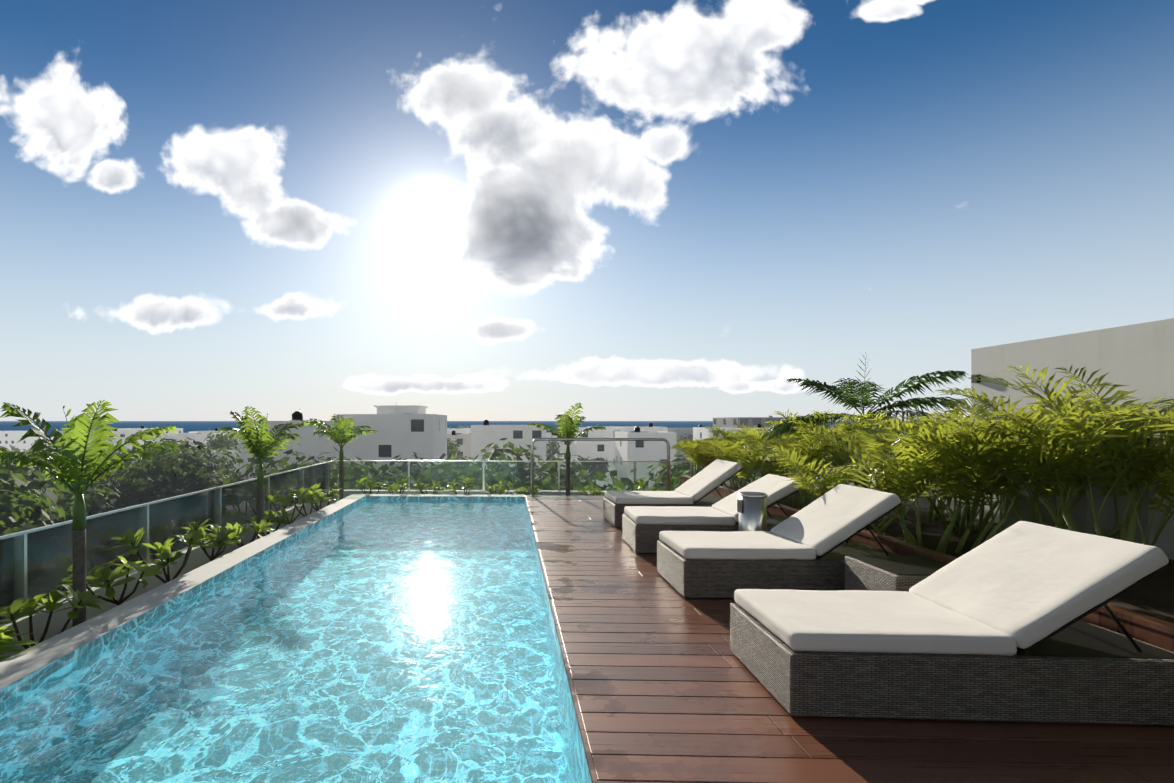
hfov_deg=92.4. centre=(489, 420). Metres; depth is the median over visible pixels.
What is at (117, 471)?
tree
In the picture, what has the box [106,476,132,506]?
tree
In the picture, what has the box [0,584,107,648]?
shrub
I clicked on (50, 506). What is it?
tree
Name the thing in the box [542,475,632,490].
tree
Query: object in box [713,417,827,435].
concrete building
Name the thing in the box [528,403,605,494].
palm
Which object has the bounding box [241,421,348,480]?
building block
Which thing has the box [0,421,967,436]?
sea
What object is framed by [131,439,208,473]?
tree
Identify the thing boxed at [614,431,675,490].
building
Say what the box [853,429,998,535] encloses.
areca
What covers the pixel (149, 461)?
tree
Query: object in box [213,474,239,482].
tree
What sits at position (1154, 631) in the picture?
wooden planter wall
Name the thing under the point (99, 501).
tree
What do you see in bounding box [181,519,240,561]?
shrub
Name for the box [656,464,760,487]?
tree
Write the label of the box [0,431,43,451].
building
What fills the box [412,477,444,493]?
shrub
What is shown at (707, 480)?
lounger cushion
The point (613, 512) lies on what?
wicker lounger base
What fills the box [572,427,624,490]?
building
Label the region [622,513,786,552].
wicker lounger base
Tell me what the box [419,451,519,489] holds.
tree
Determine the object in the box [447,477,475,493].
shrub
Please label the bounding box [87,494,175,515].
tree
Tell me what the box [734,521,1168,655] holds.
lounger cushion
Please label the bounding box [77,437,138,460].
building
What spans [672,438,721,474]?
areca
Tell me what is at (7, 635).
shrub
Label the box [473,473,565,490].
tree
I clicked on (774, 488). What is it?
lounger cushion
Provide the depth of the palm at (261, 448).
7.99 m
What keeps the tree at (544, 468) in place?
on the ground surface
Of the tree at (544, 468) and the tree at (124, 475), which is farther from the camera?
the tree at (124, 475)
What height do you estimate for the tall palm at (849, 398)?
2.363 m
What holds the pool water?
in the white pool walls at (22, 664)
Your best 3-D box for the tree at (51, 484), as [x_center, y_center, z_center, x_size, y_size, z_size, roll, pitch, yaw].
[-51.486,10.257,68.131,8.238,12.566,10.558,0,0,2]
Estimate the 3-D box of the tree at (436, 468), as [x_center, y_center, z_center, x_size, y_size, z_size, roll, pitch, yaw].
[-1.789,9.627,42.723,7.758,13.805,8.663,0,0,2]
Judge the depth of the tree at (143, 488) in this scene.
45.79 m
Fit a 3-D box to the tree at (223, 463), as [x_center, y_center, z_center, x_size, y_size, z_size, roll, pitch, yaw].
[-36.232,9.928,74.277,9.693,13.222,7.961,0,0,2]
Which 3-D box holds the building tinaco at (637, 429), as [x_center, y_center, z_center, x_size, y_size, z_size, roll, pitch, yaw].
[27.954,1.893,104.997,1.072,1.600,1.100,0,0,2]
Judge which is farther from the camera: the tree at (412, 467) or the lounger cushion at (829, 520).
the tree at (412, 467)
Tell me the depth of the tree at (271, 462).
38.96 m
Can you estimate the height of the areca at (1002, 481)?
1.382 m
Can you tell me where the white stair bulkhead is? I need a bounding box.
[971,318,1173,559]
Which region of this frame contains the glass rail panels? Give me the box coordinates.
[0,461,769,621]
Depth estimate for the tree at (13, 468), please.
34.70 m
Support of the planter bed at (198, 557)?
on the building roof
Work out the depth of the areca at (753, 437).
10.65 m
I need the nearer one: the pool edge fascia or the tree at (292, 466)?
the pool edge fascia
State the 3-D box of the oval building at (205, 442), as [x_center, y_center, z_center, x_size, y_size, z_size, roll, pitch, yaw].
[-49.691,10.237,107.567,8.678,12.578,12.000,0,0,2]
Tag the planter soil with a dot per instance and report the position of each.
(1152, 596)
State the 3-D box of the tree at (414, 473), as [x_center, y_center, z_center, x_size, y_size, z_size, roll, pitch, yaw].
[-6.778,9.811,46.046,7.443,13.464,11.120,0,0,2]
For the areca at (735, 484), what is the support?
on the planter soil
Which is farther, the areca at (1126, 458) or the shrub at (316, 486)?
the shrub at (316, 486)
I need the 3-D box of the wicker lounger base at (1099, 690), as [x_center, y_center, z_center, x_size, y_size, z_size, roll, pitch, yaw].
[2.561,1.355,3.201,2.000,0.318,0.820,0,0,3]
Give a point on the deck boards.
(669, 687)
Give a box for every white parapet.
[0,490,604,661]
[777,456,970,515]
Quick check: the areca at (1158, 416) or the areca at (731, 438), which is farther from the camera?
the areca at (731, 438)
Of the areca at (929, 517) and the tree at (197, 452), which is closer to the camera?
the areca at (929, 517)
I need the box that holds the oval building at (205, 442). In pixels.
[194,440,240,449]
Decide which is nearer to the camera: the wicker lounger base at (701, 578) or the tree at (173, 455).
the wicker lounger base at (701, 578)
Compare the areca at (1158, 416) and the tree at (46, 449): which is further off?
the tree at (46, 449)
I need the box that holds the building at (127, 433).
[106,430,163,436]
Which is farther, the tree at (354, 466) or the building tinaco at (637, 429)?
the building tinaco at (637, 429)
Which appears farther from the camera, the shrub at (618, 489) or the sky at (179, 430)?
the sky at (179, 430)
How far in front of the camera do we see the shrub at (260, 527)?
7.54 m
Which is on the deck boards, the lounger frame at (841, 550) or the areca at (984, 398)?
the lounger frame at (841, 550)
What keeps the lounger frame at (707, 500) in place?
on the deck boards
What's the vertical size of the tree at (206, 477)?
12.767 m
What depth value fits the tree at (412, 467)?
48.79 m
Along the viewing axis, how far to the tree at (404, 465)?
58.80 m
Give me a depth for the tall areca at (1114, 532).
4.91 m
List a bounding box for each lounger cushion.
[604,459,742,503]
[624,474,800,524]
[659,484,900,559]
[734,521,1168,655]
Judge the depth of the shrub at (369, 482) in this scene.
12.10 m
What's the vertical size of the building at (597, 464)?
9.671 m
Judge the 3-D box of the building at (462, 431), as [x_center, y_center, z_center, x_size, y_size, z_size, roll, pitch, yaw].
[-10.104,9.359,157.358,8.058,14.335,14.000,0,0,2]
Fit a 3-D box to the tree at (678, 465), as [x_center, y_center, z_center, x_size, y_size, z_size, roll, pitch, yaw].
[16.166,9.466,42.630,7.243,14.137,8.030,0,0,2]
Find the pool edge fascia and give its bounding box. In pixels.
[525,497,597,782]
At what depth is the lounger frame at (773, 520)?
6.51 m
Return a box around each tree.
[0,444,59,535]
[0,451,43,494]
[0,468,86,534]
[11,474,66,525]
[17,439,79,482]
[38,454,90,499]
[40,448,136,499]
[50,480,126,523]
[53,484,96,520]
[78,459,133,491]
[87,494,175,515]
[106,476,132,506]
[107,446,147,477]
[109,433,225,498]
[110,465,148,491]
[111,472,194,506]
[122,458,205,500]
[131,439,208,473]
[133,451,182,471]
[173,461,240,493]
[199,446,240,481]
[202,431,240,449]
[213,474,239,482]
[223,469,338,486]
[232,447,338,479]
[235,449,318,478]
[242,455,333,480]
[286,456,426,489]
[313,452,373,487]
[333,466,376,488]
[367,457,438,489]
[368,452,424,479]
[391,462,451,486]
[417,456,497,489]
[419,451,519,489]
[446,438,593,489]
[447,438,470,471]
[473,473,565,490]
[514,453,596,490]
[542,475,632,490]
[545,462,675,490]
[546,441,561,460]
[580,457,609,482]
[630,459,734,490]
[647,460,688,487]
[655,451,688,488]
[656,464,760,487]
[680,433,692,440]
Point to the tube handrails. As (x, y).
(606, 439)
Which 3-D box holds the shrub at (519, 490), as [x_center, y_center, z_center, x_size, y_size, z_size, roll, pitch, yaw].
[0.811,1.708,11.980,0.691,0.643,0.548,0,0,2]
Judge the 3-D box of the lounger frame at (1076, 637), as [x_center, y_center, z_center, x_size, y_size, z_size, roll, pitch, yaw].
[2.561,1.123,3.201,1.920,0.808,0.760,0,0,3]
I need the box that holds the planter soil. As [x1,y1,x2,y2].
[723,481,1173,622]
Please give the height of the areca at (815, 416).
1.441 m
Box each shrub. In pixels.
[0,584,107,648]
[0,627,37,660]
[56,556,163,605]
[109,527,208,582]
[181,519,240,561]
[226,516,274,546]
[249,506,295,535]
[266,488,315,523]
[286,486,331,516]
[306,483,340,510]
[353,477,385,493]
[384,477,409,493]
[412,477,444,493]
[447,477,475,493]
[485,480,512,494]
[512,485,540,494]
[577,485,603,495]
[604,487,625,495]
[634,478,659,490]
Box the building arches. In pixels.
[139,433,228,458]
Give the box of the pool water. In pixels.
[0,500,587,782]
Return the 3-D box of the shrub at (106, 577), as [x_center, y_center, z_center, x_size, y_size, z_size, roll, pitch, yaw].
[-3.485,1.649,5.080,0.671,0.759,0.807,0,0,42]
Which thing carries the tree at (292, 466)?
on the ground surface
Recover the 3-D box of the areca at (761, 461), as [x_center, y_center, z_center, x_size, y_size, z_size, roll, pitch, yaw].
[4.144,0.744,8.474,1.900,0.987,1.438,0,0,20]
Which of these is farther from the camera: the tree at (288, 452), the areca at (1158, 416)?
the tree at (288, 452)
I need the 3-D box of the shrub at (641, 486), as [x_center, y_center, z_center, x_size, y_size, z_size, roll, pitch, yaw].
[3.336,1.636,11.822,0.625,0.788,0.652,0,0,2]
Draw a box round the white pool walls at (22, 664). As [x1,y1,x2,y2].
[0,494,525,689]
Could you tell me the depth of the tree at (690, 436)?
158.62 m
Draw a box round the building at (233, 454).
[165,450,240,473]
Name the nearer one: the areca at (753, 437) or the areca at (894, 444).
the areca at (894, 444)
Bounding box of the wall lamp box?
[971,374,980,382]
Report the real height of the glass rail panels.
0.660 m
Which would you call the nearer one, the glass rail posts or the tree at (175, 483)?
the glass rail posts
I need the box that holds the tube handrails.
[530,438,779,495]
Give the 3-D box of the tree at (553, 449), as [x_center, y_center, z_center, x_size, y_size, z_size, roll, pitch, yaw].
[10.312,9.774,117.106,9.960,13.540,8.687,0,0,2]
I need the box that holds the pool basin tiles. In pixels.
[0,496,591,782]
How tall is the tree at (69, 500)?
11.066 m
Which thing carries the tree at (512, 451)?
on the ground surface
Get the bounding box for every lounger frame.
[693,469,742,503]
[735,487,802,525]
[816,504,900,559]
[1016,564,1173,658]
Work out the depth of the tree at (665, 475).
41.64 m
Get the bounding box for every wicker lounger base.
[603,497,712,526]
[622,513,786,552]
[657,540,900,597]
[730,603,1173,724]
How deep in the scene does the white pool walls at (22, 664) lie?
4.61 m
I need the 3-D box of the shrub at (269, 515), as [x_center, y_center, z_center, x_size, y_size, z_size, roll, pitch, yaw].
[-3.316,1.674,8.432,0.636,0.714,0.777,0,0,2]
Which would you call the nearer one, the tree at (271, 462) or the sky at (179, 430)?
the tree at (271, 462)
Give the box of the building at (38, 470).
[12,451,82,508]
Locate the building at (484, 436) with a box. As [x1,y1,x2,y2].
[471,425,545,478]
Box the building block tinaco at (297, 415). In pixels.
[292,411,302,420]
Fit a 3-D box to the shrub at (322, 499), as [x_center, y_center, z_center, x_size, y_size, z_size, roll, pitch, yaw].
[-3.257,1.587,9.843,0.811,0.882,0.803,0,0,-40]
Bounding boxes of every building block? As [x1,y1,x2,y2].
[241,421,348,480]
[336,405,446,478]
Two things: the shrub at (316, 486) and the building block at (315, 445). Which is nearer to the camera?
the shrub at (316, 486)
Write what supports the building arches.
on the ground surface
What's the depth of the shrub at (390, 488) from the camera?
11.94 m
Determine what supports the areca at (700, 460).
on the planter soil
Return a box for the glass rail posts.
[0,460,689,602]
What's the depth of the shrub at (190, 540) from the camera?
5.77 m
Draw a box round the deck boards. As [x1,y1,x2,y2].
[526,495,1173,782]
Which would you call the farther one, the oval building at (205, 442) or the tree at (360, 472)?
the oval building at (205, 442)
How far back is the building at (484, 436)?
94.95 m
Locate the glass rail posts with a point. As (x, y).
(23, 534)
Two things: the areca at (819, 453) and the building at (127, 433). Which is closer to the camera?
the areca at (819, 453)
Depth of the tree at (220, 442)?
97.60 m
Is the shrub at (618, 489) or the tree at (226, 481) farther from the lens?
the tree at (226, 481)
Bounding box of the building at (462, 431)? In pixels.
[447,428,469,433]
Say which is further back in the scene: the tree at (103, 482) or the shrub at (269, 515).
the tree at (103, 482)
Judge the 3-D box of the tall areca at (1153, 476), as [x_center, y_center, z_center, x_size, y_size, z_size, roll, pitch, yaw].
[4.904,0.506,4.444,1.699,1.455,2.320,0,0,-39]
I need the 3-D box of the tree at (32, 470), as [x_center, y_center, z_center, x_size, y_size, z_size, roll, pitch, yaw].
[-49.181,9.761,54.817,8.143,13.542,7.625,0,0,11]
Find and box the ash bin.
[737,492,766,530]
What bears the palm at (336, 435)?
on the planter soil
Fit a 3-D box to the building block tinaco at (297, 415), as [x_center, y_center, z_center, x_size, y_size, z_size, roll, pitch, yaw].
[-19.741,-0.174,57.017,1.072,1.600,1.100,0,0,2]
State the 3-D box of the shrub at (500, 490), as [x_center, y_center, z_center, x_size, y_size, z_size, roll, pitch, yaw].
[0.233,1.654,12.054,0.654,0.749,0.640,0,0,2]
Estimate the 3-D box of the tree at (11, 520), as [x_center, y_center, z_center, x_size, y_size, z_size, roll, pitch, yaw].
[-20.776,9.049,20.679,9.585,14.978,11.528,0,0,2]
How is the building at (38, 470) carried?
on the road asphalt
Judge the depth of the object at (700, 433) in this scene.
143.29 m
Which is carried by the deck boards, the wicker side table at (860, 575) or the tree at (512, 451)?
the wicker side table at (860, 575)
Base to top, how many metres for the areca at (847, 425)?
1.376 m
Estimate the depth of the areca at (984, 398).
5.08 m
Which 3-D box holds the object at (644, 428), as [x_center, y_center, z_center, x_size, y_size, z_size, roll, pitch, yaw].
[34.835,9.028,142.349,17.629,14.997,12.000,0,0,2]
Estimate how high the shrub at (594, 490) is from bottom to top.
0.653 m
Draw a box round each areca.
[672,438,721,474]
[672,438,752,485]
[693,439,770,490]
[698,437,790,488]
[704,421,778,480]
[711,429,786,482]
[746,429,872,509]
[765,409,844,493]
[770,444,952,532]
[788,411,896,485]
[796,404,1117,553]
[828,414,1090,553]
[837,396,1082,531]
[839,418,948,521]
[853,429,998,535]
[892,382,1173,529]
[909,362,1173,544]
[923,399,1173,545]
[945,404,1173,538]
[1090,397,1173,434]
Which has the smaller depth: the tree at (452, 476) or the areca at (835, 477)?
the areca at (835, 477)
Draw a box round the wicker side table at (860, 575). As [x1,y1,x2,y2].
[845,556,929,591]
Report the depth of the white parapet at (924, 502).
7.79 m
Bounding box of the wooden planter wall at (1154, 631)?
[681,475,1173,651]
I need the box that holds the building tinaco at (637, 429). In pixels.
[634,426,639,431]
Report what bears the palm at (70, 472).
on the planter soil
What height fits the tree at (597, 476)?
14.109 m
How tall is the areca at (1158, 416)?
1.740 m
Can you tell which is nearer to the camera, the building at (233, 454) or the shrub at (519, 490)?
the shrub at (519, 490)
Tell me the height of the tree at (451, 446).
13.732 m
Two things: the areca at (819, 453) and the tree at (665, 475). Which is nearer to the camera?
the areca at (819, 453)
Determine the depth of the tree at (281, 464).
31.61 m
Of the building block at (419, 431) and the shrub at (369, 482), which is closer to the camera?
the shrub at (369, 482)
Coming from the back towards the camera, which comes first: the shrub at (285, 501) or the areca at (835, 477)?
the shrub at (285, 501)
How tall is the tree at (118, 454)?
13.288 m
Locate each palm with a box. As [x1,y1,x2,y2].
[0,400,179,626]
[217,406,304,538]
[301,414,377,499]
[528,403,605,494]
[760,352,969,488]
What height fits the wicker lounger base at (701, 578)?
0.318 m

